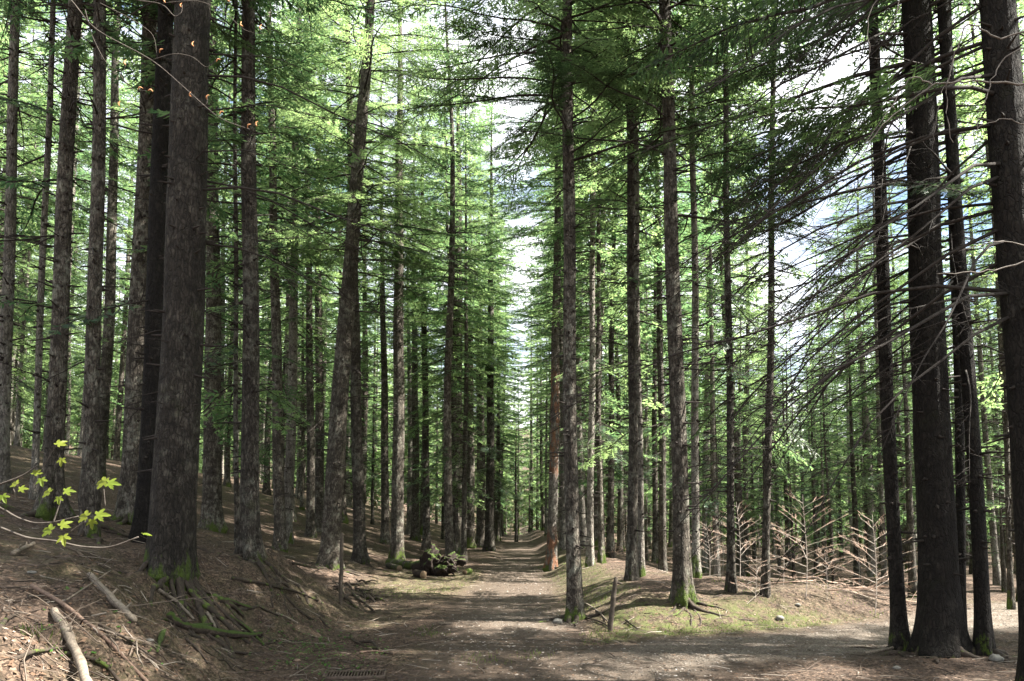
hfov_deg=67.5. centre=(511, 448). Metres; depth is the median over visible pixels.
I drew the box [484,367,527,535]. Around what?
fir tree
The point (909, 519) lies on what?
young fir
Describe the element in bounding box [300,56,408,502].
fir tree
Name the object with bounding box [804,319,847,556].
fir tree
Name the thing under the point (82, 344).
fir tree
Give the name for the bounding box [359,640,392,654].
fallen branch
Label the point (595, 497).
fir tree
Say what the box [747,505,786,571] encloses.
fir
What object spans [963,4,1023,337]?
fir tree
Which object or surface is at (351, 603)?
root tangle
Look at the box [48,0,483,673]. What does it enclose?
fir tree
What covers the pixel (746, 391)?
fir tree
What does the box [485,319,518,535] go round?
fir tree
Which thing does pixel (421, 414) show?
fir tree
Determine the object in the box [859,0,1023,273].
beech tree
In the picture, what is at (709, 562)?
young fir
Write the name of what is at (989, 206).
fir tree
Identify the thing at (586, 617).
fallen branch
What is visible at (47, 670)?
dropped branch
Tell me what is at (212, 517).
fir tree
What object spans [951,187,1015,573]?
fir tree
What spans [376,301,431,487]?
fir tree
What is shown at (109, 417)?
young fir
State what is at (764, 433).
fir tree
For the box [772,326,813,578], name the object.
fir tree
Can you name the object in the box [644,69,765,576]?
fir tree
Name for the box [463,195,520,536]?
fir tree
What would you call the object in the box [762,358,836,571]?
young fir
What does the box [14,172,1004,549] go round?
forest
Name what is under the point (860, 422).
fir tree
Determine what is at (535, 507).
young fir
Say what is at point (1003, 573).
young fir
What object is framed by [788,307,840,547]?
fir tree
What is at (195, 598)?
dropped branch
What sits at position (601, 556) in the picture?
fir tree
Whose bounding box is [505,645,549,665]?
dropped branch
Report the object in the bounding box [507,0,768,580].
fir tree
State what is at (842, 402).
fir tree
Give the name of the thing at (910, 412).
fir tree
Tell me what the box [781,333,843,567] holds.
fir tree
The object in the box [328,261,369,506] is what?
fir tree
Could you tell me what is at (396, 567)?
cut log
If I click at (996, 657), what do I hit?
stone
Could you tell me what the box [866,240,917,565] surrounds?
fir tree
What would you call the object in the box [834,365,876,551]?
fir tree
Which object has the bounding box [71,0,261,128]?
beech tree
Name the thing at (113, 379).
fir tree
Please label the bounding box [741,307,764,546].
fir tree
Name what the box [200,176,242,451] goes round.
fir tree
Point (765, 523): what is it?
fir tree
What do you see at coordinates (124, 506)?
fir tree
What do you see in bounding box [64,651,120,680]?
fallen branch
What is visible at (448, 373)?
fir tree
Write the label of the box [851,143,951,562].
fir tree
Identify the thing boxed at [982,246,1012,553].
fir tree
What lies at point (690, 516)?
fir tree
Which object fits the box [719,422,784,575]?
young fir
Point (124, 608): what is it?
fallen branch
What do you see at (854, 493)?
young fir
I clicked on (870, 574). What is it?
fir tree
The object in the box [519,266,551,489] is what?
fir tree
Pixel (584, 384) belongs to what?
fir tree
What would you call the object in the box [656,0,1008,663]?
fir tree
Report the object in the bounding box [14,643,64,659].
fallen branch
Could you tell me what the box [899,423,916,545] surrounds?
young fir
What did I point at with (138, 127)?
fir tree
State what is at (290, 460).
fir tree
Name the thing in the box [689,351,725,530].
fir tree
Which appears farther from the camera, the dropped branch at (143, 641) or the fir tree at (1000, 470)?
the fir tree at (1000, 470)
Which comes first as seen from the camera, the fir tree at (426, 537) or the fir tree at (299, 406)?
the fir tree at (426, 537)
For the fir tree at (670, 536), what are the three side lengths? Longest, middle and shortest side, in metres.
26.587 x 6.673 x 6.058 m
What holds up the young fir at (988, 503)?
on the ground at (524, 546)
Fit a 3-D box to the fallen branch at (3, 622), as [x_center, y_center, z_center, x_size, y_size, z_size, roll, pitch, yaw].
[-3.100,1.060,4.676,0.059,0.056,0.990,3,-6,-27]
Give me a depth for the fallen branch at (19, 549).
7.82 m
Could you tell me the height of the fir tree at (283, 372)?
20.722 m
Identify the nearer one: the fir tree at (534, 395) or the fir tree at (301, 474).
the fir tree at (301, 474)
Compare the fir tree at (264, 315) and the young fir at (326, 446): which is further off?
the fir tree at (264, 315)
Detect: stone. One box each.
[552,618,562,623]
[776,615,783,620]
[989,654,1003,661]
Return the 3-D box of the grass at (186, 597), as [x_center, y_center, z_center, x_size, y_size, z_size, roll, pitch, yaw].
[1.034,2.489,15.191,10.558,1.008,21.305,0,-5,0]
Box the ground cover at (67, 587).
[43,586,388,680]
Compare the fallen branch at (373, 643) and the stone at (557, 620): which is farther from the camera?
the stone at (557, 620)
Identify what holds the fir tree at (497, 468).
on the ground at (524, 546)
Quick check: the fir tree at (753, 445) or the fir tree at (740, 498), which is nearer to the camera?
the fir tree at (740, 498)
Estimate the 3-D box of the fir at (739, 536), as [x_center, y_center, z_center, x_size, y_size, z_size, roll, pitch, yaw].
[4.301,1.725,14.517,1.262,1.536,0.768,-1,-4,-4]
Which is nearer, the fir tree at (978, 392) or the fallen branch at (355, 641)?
the fallen branch at (355, 641)
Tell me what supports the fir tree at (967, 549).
on the ground at (524, 546)
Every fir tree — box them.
[0,0,59,326]
[0,0,60,366]
[0,0,91,407]
[0,0,115,493]
[0,0,130,500]
[0,0,218,533]
[0,0,272,531]
[0,0,275,543]
[0,8,56,402]
[0,21,25,145]
[0,49,72,445]
[2,22,78,444]
[3,6,135,402]
[10,120,72,444]
[13,134,53,437]
[15,23,89,451]
[15,266,34,417]
[16,249,34,415]
[24,227,86,425]
[25,156,87,416]
[25,185,78,423]
[27,278,77,432]
[31,88,90,453]
[36,0,141,456]
[38,0,319,543]
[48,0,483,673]
[52,24,139,423]
[54,0,225,483]
[65,256,87,454]
[67,223,121,420]
[74,261,121,424]
[76,301,123,435]
[77,233,124,458]
[83,0,360,545]
[101,0,407,633]
[103,29,140,460]
[114,272,205,343]
[116,93,139,344]
[116,220,133,433]
[121,5,240,390]
[128,0,301,533]
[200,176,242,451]
[201,12,267,451]
[202,166,232,372]
[204,69,265,487]
[209,0,400,552]
[217,0,394,543]
[221,159,287,493]
[222,251,242,477]
[224,232,267,446]
[225,2,343,521]
[226,212,284,480]
[227,220,284,445]
[239,0,480,578]
[239,190,284,484]
[240,8,393,538]
[240,69,314,495]
[240,119,314,469]
[255,11,384,531]
[260,221,304,488]
[263,0,452,567]
[269,182,338,497]
[280,157,360,469]
[282,159,338,510]
[284,229,337,457]
[296,269,333,490]
[298,152,392,523]
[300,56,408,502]
[321,49,438,545]
[323,278,370,495]
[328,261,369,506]
[333,0,494,559]
[335,227,380,476]
[346,293,380,487]
[350,352,379,488]
[368,281,421,507]
[370,86,447,540]
[375,2,480,550]
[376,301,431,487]
[377,0,756,625]
[377,127,439,534]
[377,323,420,482]
[378,0,531,570]
[388,175,445,534]
[388,314,438,496]
[403,36,519,554]
[403,36,546,547]
[403,61,507,561]
[403,243,442,468]
[404,79,549,550]
[428,167,474,433]
[429,158,511,543]
[429,326,462,530]
[433,131,523,548]
[462,103,528,546]
[462,187,521,498]
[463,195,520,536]
[467,0,619,571]
[474,258,525,540]
[474,288,524,540]
[474,306,517,538]
[483,0,660,567]
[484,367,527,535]
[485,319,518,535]
[486,251,538,506]
[496,0,890,626]
[502,109,605,550]
[506,1,684,563]
[507,0,623,547]
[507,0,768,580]
[512,264,548,530]
[512,266,550,505]
[513,16,655,549]
[514,23,589,429]
[514,87,623,519]
[516,166,603,496]
[516,169,558,536]
[516,298,550,535]
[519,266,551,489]
[521,271,550,471]
[523,264,552,482]
[524,0,831,578]
[527,0,783,576]
[527,180,605,539]
[528,107,684,557]
[536,0,1023,680]
[545,239,607,477]
[575,0,737,571]
[582,301,622,527]
[586,143,663,506]
[586,319,651,544]
[587,37,704,563]
[595,210,663,553]
[602,123,666,546]
[603,316,651,521]
[604,196,669,558]
[622,249,670,548]
[623,0,1017,662]
[637,0,788,592]
[643,375,668,543]
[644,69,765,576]
[644,112,725,515]
[644,262,705,546]
[648,151,722,512]
[648,323,704,515]
[649,114,762,573]
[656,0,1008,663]
[662,70,760,564]
[663,65,801,576]
[666,352,701,544]
[668,291,724,554]
[681,0,875,597]
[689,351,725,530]
[701,330,741,548]
[702,97,791,559]
[702,248,766,562]
[717,390,726,544]
[721,0,990,657]
[737,332,763,514]
[740,0,1004,627]
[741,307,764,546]
[742,326,775,530]
[748,336,785,550]
[749,310,794,551]
[751,320,795,557]
[751,343,795,570]
[753,331,793,545]
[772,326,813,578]
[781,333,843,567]
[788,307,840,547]
[791,328,843,524]
[792,334,847,564]
[794,352,853,583]
[798,124,910,577]
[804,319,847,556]
[804,331,845,548]
[807,80,916,585]
[809,183,868,553]
[812,315,849,540]
[833,214,876,514]
[834,231,901,547]
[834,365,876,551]
[839,199,911,556]
[846,205,952,572]
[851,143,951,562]
[852,0,1023,609]
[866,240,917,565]
[874,292,914,495]
[892,262,953,549]
[895,0,1020,600]
[895,205,987,451]
[896,208,953,401]
[906,26,1004,585]
[945,256,1001,565]
[945,303,954,473]
[950,206,1006,567]
[950,327,1003,521]
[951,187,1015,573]
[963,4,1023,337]
[965,2,1023,486]
[974,257,1000,559]
[974,297,1001,522]
[976,334,1005,564]
[977,345,999,387]
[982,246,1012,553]
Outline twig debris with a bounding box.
[0,452,1017,680]
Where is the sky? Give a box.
[0,0,1023,434]
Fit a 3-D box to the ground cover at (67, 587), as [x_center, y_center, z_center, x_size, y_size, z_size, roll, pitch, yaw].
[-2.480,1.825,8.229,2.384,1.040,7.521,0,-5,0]
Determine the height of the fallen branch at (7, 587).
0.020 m
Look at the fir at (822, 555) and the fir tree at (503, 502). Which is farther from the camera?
the fir tree at (503, 502)
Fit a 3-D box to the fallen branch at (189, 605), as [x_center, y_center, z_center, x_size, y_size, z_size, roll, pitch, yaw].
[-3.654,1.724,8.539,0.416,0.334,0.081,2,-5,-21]
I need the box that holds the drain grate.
[322,669,385,680]
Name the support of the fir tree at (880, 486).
on the ground at (524, 546)
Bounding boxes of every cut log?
[385,558,414,568]
[385,563,401,570]
[413,569,426,577]
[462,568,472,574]
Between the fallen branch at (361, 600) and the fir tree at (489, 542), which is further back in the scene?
the fir tree at (489, 542)
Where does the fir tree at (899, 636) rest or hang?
on the ground at (524, 546)
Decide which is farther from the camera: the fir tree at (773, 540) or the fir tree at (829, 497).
the fir tree at (773, 540)
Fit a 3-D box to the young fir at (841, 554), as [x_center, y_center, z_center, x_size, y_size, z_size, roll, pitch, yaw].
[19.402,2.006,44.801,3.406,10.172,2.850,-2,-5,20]
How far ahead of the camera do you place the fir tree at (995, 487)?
50.97 m
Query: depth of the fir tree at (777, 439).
65.99 m
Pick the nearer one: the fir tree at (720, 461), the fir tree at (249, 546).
the fir tree at (249, 546)
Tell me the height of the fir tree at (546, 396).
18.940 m
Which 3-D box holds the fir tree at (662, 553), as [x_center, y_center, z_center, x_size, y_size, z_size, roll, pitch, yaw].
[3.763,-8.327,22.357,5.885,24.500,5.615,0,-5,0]
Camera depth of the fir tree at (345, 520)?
36.42 m
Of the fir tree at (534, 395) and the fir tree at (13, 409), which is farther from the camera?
the fir tree at (534, 395)
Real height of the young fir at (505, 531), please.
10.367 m
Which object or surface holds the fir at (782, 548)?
on the ground at (524, 546)
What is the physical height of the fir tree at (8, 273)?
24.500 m
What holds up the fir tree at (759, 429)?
on the ground at (524, 546)
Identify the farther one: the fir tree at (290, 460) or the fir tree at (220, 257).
the fir tree at (220, 257)
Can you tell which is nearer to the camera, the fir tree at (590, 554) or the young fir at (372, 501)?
the fir tree at (590, 554)
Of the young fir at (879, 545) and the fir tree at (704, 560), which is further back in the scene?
the young fir at (879, 545)
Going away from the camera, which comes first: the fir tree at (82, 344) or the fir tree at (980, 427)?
the fir tree at (980, 427)
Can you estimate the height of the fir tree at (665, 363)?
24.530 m
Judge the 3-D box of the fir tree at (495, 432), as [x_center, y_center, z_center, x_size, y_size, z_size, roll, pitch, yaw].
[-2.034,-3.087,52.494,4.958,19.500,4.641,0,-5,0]
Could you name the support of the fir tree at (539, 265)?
on the ground at (524, 546)
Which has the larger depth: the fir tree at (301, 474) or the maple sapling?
the fir tree at (301, 474)
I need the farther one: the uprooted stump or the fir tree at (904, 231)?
the fir tree at (904, 231)
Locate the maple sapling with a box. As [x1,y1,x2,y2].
[0,440,151,548]
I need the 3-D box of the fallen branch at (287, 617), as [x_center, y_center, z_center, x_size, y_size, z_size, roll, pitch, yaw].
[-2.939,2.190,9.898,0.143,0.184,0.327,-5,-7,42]
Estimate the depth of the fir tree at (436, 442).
60.63 m
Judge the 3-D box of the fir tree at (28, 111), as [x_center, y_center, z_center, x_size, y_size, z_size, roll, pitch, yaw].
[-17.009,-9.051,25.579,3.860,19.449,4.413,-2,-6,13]
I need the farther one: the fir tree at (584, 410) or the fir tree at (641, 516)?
the fir tree at (584, 410)
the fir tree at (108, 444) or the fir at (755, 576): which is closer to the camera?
the fir at (755, 576)
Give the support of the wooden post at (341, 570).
on the ground at (524, 546)
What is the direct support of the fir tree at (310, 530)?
on the ground at (524, 546)
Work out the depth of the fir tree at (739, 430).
40.52 m
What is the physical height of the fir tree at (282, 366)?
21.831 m
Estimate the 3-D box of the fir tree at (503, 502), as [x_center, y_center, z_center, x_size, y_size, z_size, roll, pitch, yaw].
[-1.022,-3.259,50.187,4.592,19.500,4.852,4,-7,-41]
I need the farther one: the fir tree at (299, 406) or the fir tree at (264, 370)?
the fir tree at (299, 406)
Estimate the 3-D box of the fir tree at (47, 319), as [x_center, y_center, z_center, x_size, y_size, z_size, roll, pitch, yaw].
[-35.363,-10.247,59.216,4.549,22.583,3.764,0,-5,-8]
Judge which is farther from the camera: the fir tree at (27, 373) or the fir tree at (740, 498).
the fir tree at (27, 373)
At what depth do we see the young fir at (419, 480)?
33.70 m
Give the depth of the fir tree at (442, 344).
49.80 m
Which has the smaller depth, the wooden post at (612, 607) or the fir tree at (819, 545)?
the wooden post at (612, 607)
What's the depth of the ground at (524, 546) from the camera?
10.15 m
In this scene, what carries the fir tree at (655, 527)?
on the ground at (524, 546)
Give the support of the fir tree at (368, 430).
on the ground at (524, 546)
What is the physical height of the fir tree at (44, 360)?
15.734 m
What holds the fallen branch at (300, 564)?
on the ground at (524, 546)
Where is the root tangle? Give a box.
[329,578,387,611]
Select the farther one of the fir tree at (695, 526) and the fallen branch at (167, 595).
the fir tree at (695, 526)
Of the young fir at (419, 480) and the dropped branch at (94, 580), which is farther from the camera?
the young fir at (419, 480)
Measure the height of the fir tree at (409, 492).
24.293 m
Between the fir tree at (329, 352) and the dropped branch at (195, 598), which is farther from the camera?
the fir tree at (329, 352)
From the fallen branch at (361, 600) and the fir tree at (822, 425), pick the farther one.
the fir tree at (822, 425)
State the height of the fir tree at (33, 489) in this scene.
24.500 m
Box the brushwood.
[594,541,916,608]
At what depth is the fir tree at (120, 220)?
46.48 m
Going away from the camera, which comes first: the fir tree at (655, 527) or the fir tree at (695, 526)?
the fir tree at (695, 526)
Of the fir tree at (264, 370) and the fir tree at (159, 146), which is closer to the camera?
the fir tree at (159, 146)
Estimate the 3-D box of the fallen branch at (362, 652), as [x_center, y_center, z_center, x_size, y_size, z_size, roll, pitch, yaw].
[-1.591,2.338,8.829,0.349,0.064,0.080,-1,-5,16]
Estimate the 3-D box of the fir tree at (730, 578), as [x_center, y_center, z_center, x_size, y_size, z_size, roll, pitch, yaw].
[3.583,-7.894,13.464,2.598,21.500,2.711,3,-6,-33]
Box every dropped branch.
[1,597,67,660]
[22,660,79,679]
[53,600,97,644]
[63,549,122,611]
[94,625,200,667]
[113,589,263,607]
[132,645,187,680]
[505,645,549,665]
[592,663,701,667]
[682,672,741,678]
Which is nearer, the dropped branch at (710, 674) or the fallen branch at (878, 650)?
the dropped branch at (710, 674)
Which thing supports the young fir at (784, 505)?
on the ground at (524, 546)
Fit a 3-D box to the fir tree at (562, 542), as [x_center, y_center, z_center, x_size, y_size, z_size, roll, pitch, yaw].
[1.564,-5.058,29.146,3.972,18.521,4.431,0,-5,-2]
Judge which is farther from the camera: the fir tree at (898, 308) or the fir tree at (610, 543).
the fir tree at (898, 308)
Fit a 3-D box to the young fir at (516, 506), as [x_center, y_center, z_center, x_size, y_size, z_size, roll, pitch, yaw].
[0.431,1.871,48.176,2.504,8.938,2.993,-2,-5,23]
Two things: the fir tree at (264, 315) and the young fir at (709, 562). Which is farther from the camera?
the fir tree at (264, 315)
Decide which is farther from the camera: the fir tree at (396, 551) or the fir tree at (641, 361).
the fir tree at (641, 361)
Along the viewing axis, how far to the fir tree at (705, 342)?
38.99 m
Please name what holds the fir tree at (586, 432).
on the ground at (524, 546)
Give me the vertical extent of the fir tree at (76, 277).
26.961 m
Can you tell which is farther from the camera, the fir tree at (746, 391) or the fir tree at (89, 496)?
the fir tree at (746, 391)
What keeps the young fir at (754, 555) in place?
on the ground at (524, 546)
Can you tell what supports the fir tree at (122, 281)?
on the ground at (524, 546)
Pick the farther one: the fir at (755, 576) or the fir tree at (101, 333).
the fir tree at (101, 333)
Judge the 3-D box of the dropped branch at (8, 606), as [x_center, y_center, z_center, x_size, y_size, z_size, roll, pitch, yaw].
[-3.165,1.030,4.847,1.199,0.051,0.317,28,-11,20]
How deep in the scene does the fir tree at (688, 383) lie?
34.48 m
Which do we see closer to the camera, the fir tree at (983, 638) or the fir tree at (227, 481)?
the fir tree at (983, 638)
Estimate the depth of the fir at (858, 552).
26.87 m
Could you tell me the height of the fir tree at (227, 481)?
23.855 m
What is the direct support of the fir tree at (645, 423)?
on the ground at (524, 546)
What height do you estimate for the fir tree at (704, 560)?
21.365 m
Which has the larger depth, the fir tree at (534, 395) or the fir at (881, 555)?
the fir tree at (534, 395)
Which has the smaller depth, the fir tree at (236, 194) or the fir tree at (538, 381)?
the fir tree at (236, 194)
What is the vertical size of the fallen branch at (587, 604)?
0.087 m
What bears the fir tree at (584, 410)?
on the ground at (524, 546)
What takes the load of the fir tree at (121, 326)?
on the ground at (524, 546)
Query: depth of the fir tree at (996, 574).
29.12 m
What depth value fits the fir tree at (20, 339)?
52.07 m
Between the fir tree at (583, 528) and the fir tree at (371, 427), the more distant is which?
the fir tree at (371, 427)
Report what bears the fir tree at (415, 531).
on the ground at (524, 546)
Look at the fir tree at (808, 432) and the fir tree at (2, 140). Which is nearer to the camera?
the fir tree at (2, 140)
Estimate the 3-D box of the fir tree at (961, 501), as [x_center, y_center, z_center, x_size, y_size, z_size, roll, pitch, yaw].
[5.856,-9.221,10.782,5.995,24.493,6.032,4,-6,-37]
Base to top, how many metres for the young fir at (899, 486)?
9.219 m
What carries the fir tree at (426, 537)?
on the ground at (524, 546)
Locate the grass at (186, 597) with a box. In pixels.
[14,560,885,664]
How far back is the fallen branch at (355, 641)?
9.43 m
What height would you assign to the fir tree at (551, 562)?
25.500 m
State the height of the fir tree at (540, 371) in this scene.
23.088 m
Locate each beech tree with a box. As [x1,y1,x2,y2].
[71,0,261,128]
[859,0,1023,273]
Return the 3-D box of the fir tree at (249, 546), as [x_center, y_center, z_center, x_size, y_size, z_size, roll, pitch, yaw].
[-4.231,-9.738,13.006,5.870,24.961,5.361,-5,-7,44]
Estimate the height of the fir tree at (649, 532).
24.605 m
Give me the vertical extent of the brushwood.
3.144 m
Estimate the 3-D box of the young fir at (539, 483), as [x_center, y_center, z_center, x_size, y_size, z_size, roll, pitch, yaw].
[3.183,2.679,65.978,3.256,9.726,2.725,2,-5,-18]
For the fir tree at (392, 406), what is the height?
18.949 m
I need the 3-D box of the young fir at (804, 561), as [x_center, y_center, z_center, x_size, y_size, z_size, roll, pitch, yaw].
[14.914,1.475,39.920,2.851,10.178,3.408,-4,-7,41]
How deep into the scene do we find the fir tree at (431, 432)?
45.93 m
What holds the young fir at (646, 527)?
on the ground at (524, 546)
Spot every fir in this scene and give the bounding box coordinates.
[73,381,120,434]
[202,381,240,463]
[295,371,326,499]
[324,388,351,486]
[346,401,391,524]
[404,406,443,517]
[430,465,443,539]
[501,413,542,541]
[503,458,513,533]
[503,484,526,533]
[520,451,539,532]
[527,481,540,529]
[534,437,547,505]
[586,437,626,541]
[604,418,627,550]
[621,474,658,560]
[651,408,690,504]
[654,337,744,576]
[687,390,735,567]
[691,522,726,568]
[701,512,748,572]
[703,500,775,575]
[717,395,750,561]
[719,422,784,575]
[724,412,779,561]
[732,555,772,595]
[735,415,819,553]
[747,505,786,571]
[752,486,854,598]
[756,522,807,584]
[761,388,820,564]
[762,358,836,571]
[772,413,855,583]
[787,385,860,577]
[795,550,850,588]
[817,328,902,582]
[819,404,874,560]
[828,366,901,572]
[830,510,917,615]
[831,296,916,597]
[835,527,883,576]
[846,454,884,567]
[867,538,886,575]
[875,416,915,527]
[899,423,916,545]
[915,406,1003,551]
[949,385,1005,573]
[968,472,1013,591]
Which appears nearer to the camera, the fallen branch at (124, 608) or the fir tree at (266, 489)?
the fallen branch at (124, 608)
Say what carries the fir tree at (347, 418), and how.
on the ground at (524, 546)
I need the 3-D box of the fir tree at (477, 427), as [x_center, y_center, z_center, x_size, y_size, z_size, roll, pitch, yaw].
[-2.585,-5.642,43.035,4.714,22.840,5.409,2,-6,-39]
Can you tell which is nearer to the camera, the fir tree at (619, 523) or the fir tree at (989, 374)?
the fir tree at (619, 523)
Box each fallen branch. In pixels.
[0,586,29,588]
[0,612,19,631]
[11,542,35,554]
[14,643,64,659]
[30,584,148,680]
[50,607,92,680]
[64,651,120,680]
[66,570,110,599]
[86,572,137,622]
[98,623,154,658]
[157,588,193,619]
[165,589,198,613]
[205,611,216,627]
[276,612,297,623]
[292,562,319,568]
[350,634,382,648]
[351,592,374,610]
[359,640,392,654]
[359,649,385,653]
[584,602,607,621]
[585,616,607,626]
[864,646,893,653]
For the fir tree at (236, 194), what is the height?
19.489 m
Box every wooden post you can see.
[337,533,343,605]
[607,577,621,631]
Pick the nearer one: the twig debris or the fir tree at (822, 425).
the twig debris
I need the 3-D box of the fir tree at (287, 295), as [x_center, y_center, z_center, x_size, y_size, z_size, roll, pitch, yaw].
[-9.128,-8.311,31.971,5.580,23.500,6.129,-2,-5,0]
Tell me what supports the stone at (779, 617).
on the ground at (524, 546)
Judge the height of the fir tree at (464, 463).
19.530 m
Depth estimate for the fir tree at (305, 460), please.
64.72 m
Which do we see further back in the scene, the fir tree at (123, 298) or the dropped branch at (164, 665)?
the fir tree at (123, 298)
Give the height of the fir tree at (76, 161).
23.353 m
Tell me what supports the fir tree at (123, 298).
on the ground at (524, 546)
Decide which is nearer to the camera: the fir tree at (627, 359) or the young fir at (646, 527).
the young fir at (646, 527)
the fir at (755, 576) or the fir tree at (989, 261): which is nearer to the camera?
the fir at (755, 576)
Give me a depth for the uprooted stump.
19.72 m
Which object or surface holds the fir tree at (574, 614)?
on the ground at (524, 546)
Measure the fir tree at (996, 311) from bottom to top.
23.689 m
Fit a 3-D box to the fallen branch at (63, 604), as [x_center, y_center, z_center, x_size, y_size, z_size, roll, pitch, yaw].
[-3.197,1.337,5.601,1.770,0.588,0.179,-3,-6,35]
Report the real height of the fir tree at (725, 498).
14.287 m
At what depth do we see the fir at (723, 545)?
30.72 m
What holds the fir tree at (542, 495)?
on the ground at (524, 546)
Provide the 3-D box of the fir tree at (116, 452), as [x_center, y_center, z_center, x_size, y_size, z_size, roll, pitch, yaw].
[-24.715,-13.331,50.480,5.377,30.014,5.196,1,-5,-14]
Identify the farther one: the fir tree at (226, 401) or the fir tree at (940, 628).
the fir tree at (226, 401)
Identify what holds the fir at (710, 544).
on the ground at (524, 546)
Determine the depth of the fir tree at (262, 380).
61.44 m
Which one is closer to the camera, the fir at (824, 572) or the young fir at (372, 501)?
the fir at (824, 572)
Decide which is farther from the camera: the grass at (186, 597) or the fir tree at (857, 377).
the fir tree at (857, 377)
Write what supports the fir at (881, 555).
on the ground at (524, 546)
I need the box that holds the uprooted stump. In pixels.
[412,543,466,576]
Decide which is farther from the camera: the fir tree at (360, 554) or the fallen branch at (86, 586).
the fir tree at (360, 554)
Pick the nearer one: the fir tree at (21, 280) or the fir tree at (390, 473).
the fir tree at (21, 280)
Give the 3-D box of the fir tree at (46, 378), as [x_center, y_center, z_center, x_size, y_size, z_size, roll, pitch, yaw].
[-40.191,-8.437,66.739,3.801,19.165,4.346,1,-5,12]
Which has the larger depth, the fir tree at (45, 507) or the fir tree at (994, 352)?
the fir tree at (994, 352)
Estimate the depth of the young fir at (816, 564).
29.77 m
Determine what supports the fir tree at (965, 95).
on the ground at (524, 546)
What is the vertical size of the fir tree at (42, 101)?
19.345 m
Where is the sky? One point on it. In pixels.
(832, 75)
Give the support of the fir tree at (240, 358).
on the ground at (524, 546)
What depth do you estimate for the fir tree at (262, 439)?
56.91 m
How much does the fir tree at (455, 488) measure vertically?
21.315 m
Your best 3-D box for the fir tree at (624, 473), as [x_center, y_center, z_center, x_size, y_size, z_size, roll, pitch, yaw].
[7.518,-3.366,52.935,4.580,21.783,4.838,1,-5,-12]
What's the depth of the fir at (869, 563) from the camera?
12.21 m
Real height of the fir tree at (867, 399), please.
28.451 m
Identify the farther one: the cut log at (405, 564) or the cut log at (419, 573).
the cut log at (405, 564)
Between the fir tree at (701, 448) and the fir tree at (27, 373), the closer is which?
the fir tree at (701, 448)
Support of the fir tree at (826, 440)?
on the ground at (524, 546)
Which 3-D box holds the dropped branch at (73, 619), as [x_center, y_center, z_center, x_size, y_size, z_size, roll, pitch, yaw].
[-2.906,1.138,5.054,0.292,0.036,0.539,34,11,-28]
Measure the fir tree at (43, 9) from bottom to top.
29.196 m
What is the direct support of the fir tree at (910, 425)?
on the ground at (524, 546)
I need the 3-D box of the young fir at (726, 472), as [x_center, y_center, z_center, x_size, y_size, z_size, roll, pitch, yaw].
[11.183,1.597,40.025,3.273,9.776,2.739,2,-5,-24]
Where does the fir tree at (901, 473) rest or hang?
on the ground at (524, 546)
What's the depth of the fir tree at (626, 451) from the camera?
60.35 m
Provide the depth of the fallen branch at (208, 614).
8.60 m
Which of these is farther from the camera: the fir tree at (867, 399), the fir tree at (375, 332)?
the fir tree at (867, 399)
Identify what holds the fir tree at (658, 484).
on the ground at (524, 546)
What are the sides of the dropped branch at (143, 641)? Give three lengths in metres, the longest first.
0.816 x 0.442 x 0.055 m
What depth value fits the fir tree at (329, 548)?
19.42 m
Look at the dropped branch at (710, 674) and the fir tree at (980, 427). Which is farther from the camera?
the fir tree at (980, 427)
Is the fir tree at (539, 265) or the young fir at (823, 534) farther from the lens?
the fir tree at (539, 265)
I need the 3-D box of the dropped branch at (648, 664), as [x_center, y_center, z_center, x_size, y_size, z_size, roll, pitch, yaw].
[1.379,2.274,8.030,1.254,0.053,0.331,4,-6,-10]
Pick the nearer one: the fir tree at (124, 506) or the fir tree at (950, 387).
the fir tree at (124, 506)
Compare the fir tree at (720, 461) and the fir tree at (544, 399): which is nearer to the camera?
the fir tree at (544, 399)
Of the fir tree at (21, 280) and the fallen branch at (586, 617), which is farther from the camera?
the fir tree at (21, 280)
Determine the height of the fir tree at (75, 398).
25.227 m
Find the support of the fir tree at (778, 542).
on the ground at (524, 546)
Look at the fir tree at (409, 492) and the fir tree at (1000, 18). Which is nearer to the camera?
the fir tree at (1000, 18)
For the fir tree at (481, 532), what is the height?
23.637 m
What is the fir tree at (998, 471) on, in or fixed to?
on the ground at (524, 546)
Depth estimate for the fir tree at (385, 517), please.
31.89 m
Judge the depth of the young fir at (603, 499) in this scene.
39.80 m
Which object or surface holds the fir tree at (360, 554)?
on the ground at (524, 546)
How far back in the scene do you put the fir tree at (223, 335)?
32.96 m
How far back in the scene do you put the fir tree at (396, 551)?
25.62 m
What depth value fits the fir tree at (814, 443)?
55.80 m
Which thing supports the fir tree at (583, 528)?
on the ground at (524, 546)
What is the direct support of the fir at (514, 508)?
on the ground at (524, 546)
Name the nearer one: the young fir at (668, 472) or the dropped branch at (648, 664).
the dropped branch at (648, 664)
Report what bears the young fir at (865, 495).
on the ground at (524, 546)
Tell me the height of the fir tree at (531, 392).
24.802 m
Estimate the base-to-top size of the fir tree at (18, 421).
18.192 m
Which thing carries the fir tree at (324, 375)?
on the ground at (524, 546)
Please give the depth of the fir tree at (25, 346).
55.90 m
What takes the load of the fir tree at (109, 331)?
on the ground at (524, 546)
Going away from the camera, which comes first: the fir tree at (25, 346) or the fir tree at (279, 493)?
the fir tree at (279, 493)
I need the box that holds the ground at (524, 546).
[0,394,1017,680]
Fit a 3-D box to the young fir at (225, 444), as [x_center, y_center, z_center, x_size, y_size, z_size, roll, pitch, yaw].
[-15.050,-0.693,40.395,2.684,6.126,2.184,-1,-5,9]
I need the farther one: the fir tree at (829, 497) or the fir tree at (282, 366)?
the fir tree at (282, 366)

